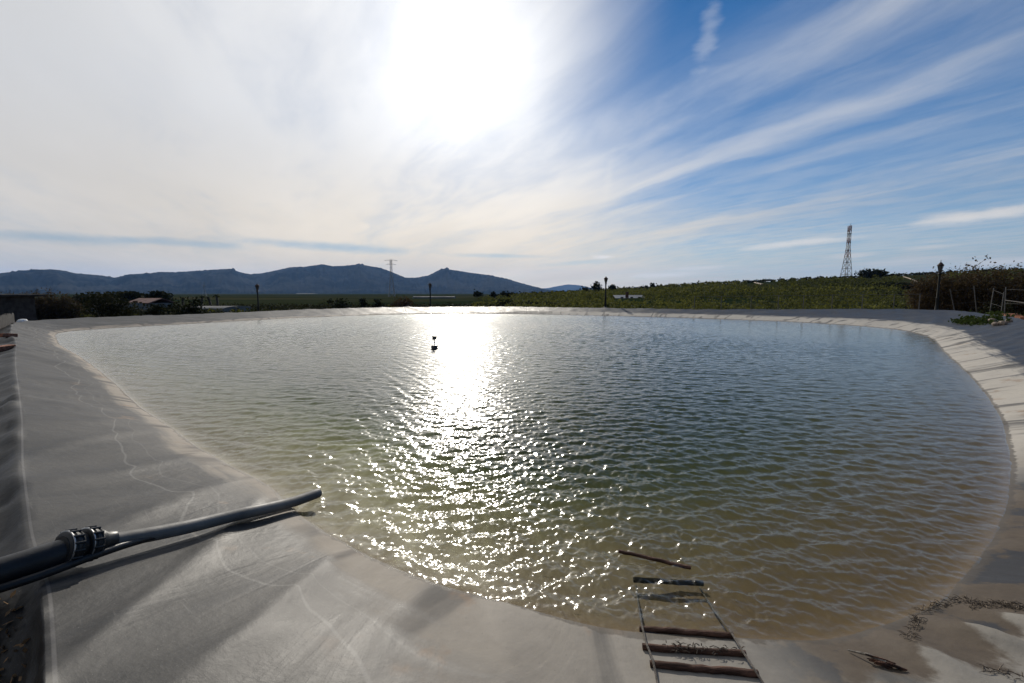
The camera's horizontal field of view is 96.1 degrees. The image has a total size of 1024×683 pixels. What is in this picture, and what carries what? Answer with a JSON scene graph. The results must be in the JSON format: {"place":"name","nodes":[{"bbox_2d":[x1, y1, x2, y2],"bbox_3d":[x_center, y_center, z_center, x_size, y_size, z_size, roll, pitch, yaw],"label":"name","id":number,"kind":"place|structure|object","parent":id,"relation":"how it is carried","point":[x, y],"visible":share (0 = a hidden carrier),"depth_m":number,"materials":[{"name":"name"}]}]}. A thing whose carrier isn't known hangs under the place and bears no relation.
{"place":"outdoors","nodes":[
{"label":"outdoors","id":0,"kind":"place"},
{"bbox_2d":[0,263,554,293],"bbox_3d":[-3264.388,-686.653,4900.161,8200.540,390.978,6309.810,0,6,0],"label":"mountains","id":1,"kind":"structure","parent":0,"point":[359,278],"depth_m":4393.60,"materials":[{"name":"stone"}]},
{"bbox_2d":[0,0,1023,376],"label":"sky","id":2,"kind":"structure","parent":0,"point":[537,143],"materials":[{"name":"blue"}]},
{"bbox_2d":[15,272,1023,322],"bbox_3d":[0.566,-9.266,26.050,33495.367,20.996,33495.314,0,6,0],"label":"ground","id":3,"kind":"structure","parent":0,"point":[285,298],"depth_m":195.59,"materials":[{"name":"green plant"}]},
{"bbox_2d":[0,313,14,328],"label":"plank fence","id":4,"kind":"object","parent":3,"relation":"on","point":[6,320],"visible":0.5,"depth_m":26.08,"materials":[{"name":"grey wood"}]},
{"bbox_2d":[0,294,45,321],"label":"shed","id":5,"kind":"structure","parent":3,"relation":"on","point":[20,306],"depth_m":36.30,"materials":[{"name":"grey concrete"}]},
{"bbox_2d":[22,288,55,319],"bbox_3d":[-49.651,-3.529,47.856,3.343,4.146,3.251,0,6,0],"label":"bare tree","id":6,"kind":"object","parent":3,"relation":"on","point":[43,311],"visible":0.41,"depth_m":47.91,"materials":[{"name":"brown plant"}]},
{"bbox_2d":[39,285,66,318],"bbox_3d":[-49.887,-3.895,49.997,2.644,4.455,2.652,3,7,23],"label":"bare tree","id":7,"kind":"object","parent":3,"relation":"on","point":[50,299],"visible":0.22,"depth_m":49.75,"materials":[{"name":"brown plant"}]},
{"bbox_2d":[49,288,85,318],"bbox_3d":[-48.216,-3.688,49.778,3.198,4.127,3.128,0,6,0],"label":"bare tree","id":8,"kind":"object","parent":3,"relation":"on","point":[63,306],"visible":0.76,"depth_m":49.46,"materials":[{"name":"brown plant"}]},
{"bbox_2d":[72,293,100,304],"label":"evergreen tree","id":9,"kind":"object","parent":3,"relation":"on","point":[76,296],"visible":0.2,"depth_m":115.00,"materials":[{"name":"green plant"}]},
{"bbox_2d":[64,291,139,317],"bbox_3d":[-41.462,-3.167,46.254,6.770,3.804,5.282,0,6,0],"label":"bush","id":10,"kind":"object","parent":3,"relation":"on","point":[103,302],"visible":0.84,"depth_m":45.87,"materials":[{"name":"green plant"}]},
{"bbox_2d":[93,303,147,311],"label":"greenhouse","id":11,"kind":"object","parent":3,"relation":"on","point":[139,305],"visible":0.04,"depth_m":86.88,"materials":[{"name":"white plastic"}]},
{"bbox_2d":[107,290,144,301],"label":"evergreen tree","id":12,"kind":"object","parent":3,"relation":"on","point":[133,295],"visible":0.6,"depth_m":116.00,"materials":[{"name":"green plant"}]},
{"bbox_2d":[109,302,146,316],"bbox_3d":[-38.978,-2.704,46.739,4.347,2.740,2.986,0,6,0],"label":"bush","id":13,"kind":"object","parent":3,"relation":"on","point":[130,312],"visible":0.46,"depth_m":46.55,"materials":[{"name":"green plant"}]},
{"bbox_2d":[130,298,173,307],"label":"house","id":14,"kind":"structure","parent":3,"relation":"on","point":[155,301],"depth_m":98.60,"materials":[{"name":"brown tile"}]},
{"bbox_2d":[140,304,174,315],"bbox_3d":[-40.269,-3.075,51.663,3.326,2.415,3.020,2,6,17],"label":"bush","id":15,"kind":"object","parent":3,"relation":"on","point":[156,309],"visible":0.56,"depth_m":51.51,"materials":[{"name":"green plant"}]},
{"bbox_2d":[144,290,180,302],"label":"evergreen tree","id":16,"kind":"object","parent":3,"relation":"on","point":[160,294],"visible":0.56,"depth_m":117.15,"materials":[{"name":"green plant"}]},
{"bbox_2d":[165,296,209,314],"bbox_3d":[-38.322,-3.694,53.932,4.942,3.211,5.245,-5,8,-37],"label":"bush","id":17,"kind":"object","parent":3,"relation":"on","point":[191,308],"visible":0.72,"depth_m":53.74,"materials":[{"name":"green plant"}]},
{"bbox_2d":[213,294,219,304],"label":"palm tree","id":18,"kind":"object","parent":3,"relation":"on","point":[217,301],"visible":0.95,"depth_m":109.40,"materials":[{"name":"green plant"}]},
{"bbox_2d":[198,306,250,312],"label":"greenhouse","id":19,"kind":"object","parent":3,"relation":"on","point":[226,308],"visible":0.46,"depth_m":78.03,"materials":[{"name":"white plastic"}]},
{"bbox_2d":[255,284,259,310],"bbox_3d":[-30.256,-4.545,54.825,0.578,4.744,0.578,0,6,0],"label":"street lamp","id":20,"kind":"object","parent":3,"relation":"on","point":[257,291],"visible":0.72,"depth_m":54.69,"materials":[{"name":"black metal"}]},
{"bbox_2d":[48,302,560,318],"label":"weeds","id":21,"kind":"object","parent":3,"relation":"on","point":[292,307],"visible":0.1,"depth_m":98.01,"materials":[{"name":"green plant"}]},
{"bbox_2d":[320,298,351,308],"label":"bush","id":22,"kind":"object","parent":3,"relation":"on","point":[341,303],"visible":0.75,"depth_m":90.77,"materials":[{"name":"green plant"}]},
{"bbox_2d":[359,298,367,307],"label":"bush","id":23,"kind":"object","parent":3,"relation":"on","point":[363,303],"visible":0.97,"depth_m":99.44,"materials":[{"name":"green plant"}]},
{"bbox_2d":[367,299,384,307],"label":"bush","id":24,"kind":"object","parent":3,"relation":"on","point":[378,303],"visible":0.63,"depth_m":84.44,"materials":[{"name":"green plant"}]},
{"bbox_2d":[384,259,396,296],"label":"lattice tower","id":25,"kind":"structure","parent":3,"relation":"on","point":[391,278],"depth_m":415.38,"materials":[{"name":"metal"}]},
{"bbox_2d":[391,296,412,306],"bbox_3d":[-13.616,-4.726,57.399,2.717,1.943,2.664,3,7,30],"label":"bare bush","id":26,"kind":"object","parent":3,"relation":"on","point":[404,303],"visible":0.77,"depth_m":57.01,"materials":[{"name":"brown plant"}]},
{"bbox_2d":[428,283,431,306],"bbox_3d":[-10.965,-5.441,61.770,0.578,4.973,0.578,0,6,0],"label":"street lamp","id":27,"kind":"object","parent":3,"relation":"on","point":[429,284],"visible":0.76,"depth_m":61.58,"materials":[{"name":"black metal"}]},
{"bbox_2d":[413,296,455,298],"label":"greenhouse","id":28,"kind":"object","parent":3,"relation":"on","point":[446,297],"visible":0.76,"depth_m":314.65,"materials":[{"name":"white plastic"}]},
{"bbox_2d":[473,289,483,297],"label":"tree","id":29,"kind":"object","parent":3,"relation":"on","point":[477,294],"visible":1,"depth_m":188.81,"materials":[{"name":"green plant"}]},
{"bbox_2d":[489,291,496,297],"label":"tree","id":30,"kind":"object","parent":3,"relation":"on","point":[493,294],"visible":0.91,"depth_m":183.59,"materials":[{"name":"green plant"}]},
{"bbox_2d":[489,299,518,306],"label":"bush","id":31,"kind":"object","parent":3,"relation":"on","point":[501,304],"visible":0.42,"depth_m":83.17,"materials":[{"name":"green plant"}]},
{"bbox_2d":[500,291,517,297],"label":"tree","id":32,"kind":"object","parent":3,"relation":"on","point":[503,293],"visible":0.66,"depth_m":178.63,"materials":[{"name":"green plant"}]},
{"bbox_2d":[0,306,1023,682],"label":"reservoir liner","id":33,"kind":"object","parent":3,"relation":"on","point":[322,590],"visible":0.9,"depth_m":5.26,"materials":[{"name":"grey plastic"}]},
{"bbox_2d":[0,344,15,351],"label":"brick","id":34,"kind":"object","parent":33,"relation":"on","point":[5,347],"visible":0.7,"depth_m":14.90,"materials":[{"name":"brown brick"}]},
{"bbox_2d":[0,333,17,336],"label":"brick","id":35,"kind":"object","parent":33,"relation":"on","point":[7,334],"visible":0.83,"depth_m":18.80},
{"bbox_2d":[0,590,29,682],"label":"leaf litter","id":36,"kind":"object","parent":33,"relation":"on","point":[22,643],"visible":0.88,"depth_m":2.48,"materials":[{"name":"brown plant"}]},
{"bbox_2d":[0,488,321,583],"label":"intake pipe","id":37,"kind":"object","parent":33,"relation":"on","point":[69,545],"visible":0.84,"depth_m":3.07,"materials":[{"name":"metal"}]},
{"bbox_2d":[0,537,155,592],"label":"hose","id":38,"kind":"object","parent":37,"relation":"attached to","point":[34,577],"visible":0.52,"depth_m":2.88,"materials":[{"name":"black plastic"}]},
{"bbox_2d":[633,577,763,682],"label":"rope ladder","id":39,"kind":"object","parent":33,"relation":"on","point":[702,668],"visible":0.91,"depth_m":2.89,"materials":[{"name":"brown wood"}]},
{"bbox_2d":[848,649,906,670],"bbox_3d":[2.194,1.930,2.776,0.087,0.077,0.288,-6,8,-43],"label":"driftwood","id":40,"kind":"object","parent":33,"relation":"on","point":[882,662],"visible":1,"depth_m":2.74,"materials":[{"name":"brown wood"}]},
{"bbox_2d":[898,613,926,640],"bbox_3d":[2.703,1.918,3.104,0.508,0.103,0.125,-5,8,-40],"label":"twig heap","id":41,"kind":"object","parent":33,"relation":"on","point":[917,624],"visible":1,"depth_m":3.14,"materials":[{"name":"brown wood"}]},
{"bbox_2d":[911,594,980,612],"bbox_3d":[3.177,1.919,3.387,0.535,0.073,0.191,0,6,-3],"label":"twig heap","id":42,"kind":"object","parent":33,"relation":"on","point":[952,599],"visible":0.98,"depth_m":3.39,"materials":[{"name":"brown wood"}]},
{"bbox_2d":[948,310,1006,325],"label":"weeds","id":43,"kind":"object","parent":33,"relation":"on","point":[970,320],"visible":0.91,"depth_m":27.32,"materials":[{"name":"green plant"}]},
{"bbox_2d":[963,597,1023,609],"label":"twig heap","id":44,"kind":"object","parent":33,"relation":"on","point":[1011,604],"visible":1,"depth_m":3.29,"materials":[{"name":"brown wood"}]},
{"bbox_2d":[976,663,1023,679],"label":"twig heap","id":45,"kind":"object","parent":33,"relation":"on","point":[1002,671],"visible":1,"depth_m":2.63,"materials":[{"name":"brown wood"}]},
{"bbox_2d":[998,321,1007,324],"bbox_3d":[25.507,-0.949,23.920,0.346,0.259,0.380,-3,7,-23],"label":"stone","id":46,"kind":"object","parent":33,"relation":"on","point":[1002,322],"visible":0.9,"depth_m":23.81,"materials":[{"name":"beige stone"}]},
{"bbox_2d":[521,299,556,306],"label":"bush","id":47,"kind":"object","parent":3,"relation":"on","point":[528,302],"visible":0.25,"depth_m":94.54,"materials":[{"name":"green plant"}]},
{"bbox_2d":[78,269,1023,316],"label":"orchard rows","id":48,"kind":"object","parent":3,"relation":"on","point":[570,295],"visible":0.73,"depth_m":120.95,"materials":[{"name":"green plant"}]},
{"bbox_2d":[590,281,602,290],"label":"tree","id":49,"kind":"object","parent":3,"relation":"on","point":[596,285],"visible":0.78,"depth_m":210.09,"materials":[{"name":"green plant"}]},
{"bbox_2d":[604,277,607,307],"bbox_3d":[11.136,-5.535,54.721,0.578,4.397,0.578,0,6,0],"label":"street lamp","id":50,"kind":"object","parent":3,"relation":"on","point":[605,280],"visible":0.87,"depth_m":54.61,"materials":[{"name":"black metal"}]},
{"bbox_2d":[608,284,617,290],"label":"tree","id":51,"kind":"object","parent":3,"relation":"on","point":[612,286],"visible":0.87,"depth_m":212.23,"materials":[{"name":"green plant"}]},
{"bbox_2d":[612,292,642,297],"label":"house","id":52,"kind":"structure","parent":3,"relation":"on","point":[626,295],"depth_m":147.48,"materials":[{"name":"white wood"}]},
{"bbox_2d":[495,267,1022,295],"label":"ridge scrub","id":53,"kind":"object","parent":3,"relation":"on","point":[815,278],"visible":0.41,"depth_m":251.11,"materials":[{"name":"green plant"}]},
{"bbox_2d":[840,225,851,277],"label":"lattice tower","id":54,"kind":"structure","parent":3,"relation":"on","point":[848,246],"depth_m":257.76,"materials":[{"name":"metal"}]},
{"bbox_2d":[852,268,889,277],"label":"tree","id":55,"kind":"object","parent":3,"relation":"on","point":[869,274],"visible":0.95,"depth_m":228.06,"materials":[{"name":"green plant"}]},
{"bbox_2d":[855,281,916,288],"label":"bush","id":56,"kind":"object","parent":3,"relation":"on","point":[895,284],"visible":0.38,"depth_m":146.86,"materials":[{"name":"green plant"}]},
{"bbox_2d":[899,266,966,309],"bbox_3d":[45.490,-5.280,49.602,5.811,7.024,5.686,-5,8,-41],"label":"thicket","id":57,"kind":"object","parent":3,"relation":"on","point":[927,300],"visible":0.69,"depth_m":48.90,"materials":[{"name":"green plant"}]},
{"bbox_2d":[934,262,943,309],"bbox_3d":[39.139,-4.456,42.266,0.578,5.773,0.578,0,6,0],"label":"street lamp","id":58,"kind":"object","parent":3,"relation":"on","point":[940,265],"visible":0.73,"depth_m":42.13,"materials":[{"name":"black metal"}]},
{"bbox_2d":[923,254,1013,313],"bbox_3d":[48.101,-5.439,48.764,7.188,7.340,7.341,-3,7,-26],"label":"thicket","id":59,"kind":"object","parent":3,"relation":"on","point":[969,285],"visible":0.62,"depth_m":47.20,"materials":[{"name":"green plant"}]},
{"bbox_2d":[950,286,1023,311],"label":"wire fence","id":60,"kind":"object","parent":3,"relation":"on","point":[1005,303],"visible":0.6,"depth_m":42.12,"materials":[{"name":"metal"}]},
{"bbox_2d":[979,301,1002,313],"bbox_3d":[44.747,-2.460,43.028,1.872,2.788,1.534,0,6,0],"label":"bush","id":61,"kind":"object","parent":3,"relation":"on","point":[988,308],"visible":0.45,"depth_m":42.84,"materials":[{"name":"green plant"}]},
{"bbox_2d":[964,258,1023,314],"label":"thicket","id":62,"kind":"object","parent":3,"relation":"on","point":[1015,279],"visible":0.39,"depth_m":46.64,"materials":[{"name":"brown plant"}]},
{"bbox_2d":[980,310,1023,324],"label":"weed mat","id":63,"kind":"object","parent":3,"relation":"on","point":[1000,313],"visible":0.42,"depth_m":27.63,"materials":[{"name":"green plant"}]},
{"bbox_2d":[998,262,1023,314],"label":"thicket","id":64,"kind":"object","parent":3,"relation":"on","point":[1022,291],"visible":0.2,"depth_m":46.46,"materials":[{"name":"brown plant"}]},
{"bbox_2d":[999,302,1023,315],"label":"bush","id":65,"kind":"object","parent":3,"relation":"on","point":[1008,307],"visible":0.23,"depth_m":41.85,"materials":[{"name":"green plant"}]},
{"bbox_2d":[55,314,1001,624],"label":"water","id":66,"kind":"structure","parent":0,"point":[851,332],"depth_m":22.45,"materials":[{"name":"grey liquid"}]},
{"bbox_2d":[431,336,437,352],"bbox_3d":[-3.209,0.117,19.028,0.270,0.710,0.270,-2,6,-17],"label":"buoy","id":67,"kind":"object","parent":66,"relation":"on","point":[434,347],"visible":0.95,"depth_m":18.94,"materials":[{"name":"plastic"}]},
{"bbox_2d":[618,549,690,569],"bbox_3d":[1.229,1.886,3.985,0.603,0.045,0.040,2,6,22],"label":"floating stick","id":68,"kind":"object","parent":66,"relation":"on","point":[664,561],"visible":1,"depth_m":3.97,"materials":[{"name":"brown wood"}]},
{"bbox_2d":[542,284,589,290],"bbox_3d":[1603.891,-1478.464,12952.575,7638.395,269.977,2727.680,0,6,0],"label":"mountains","id":69,"kind":"structure","parent":0,"point":[567,287],"depth_m":13034.40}
]}

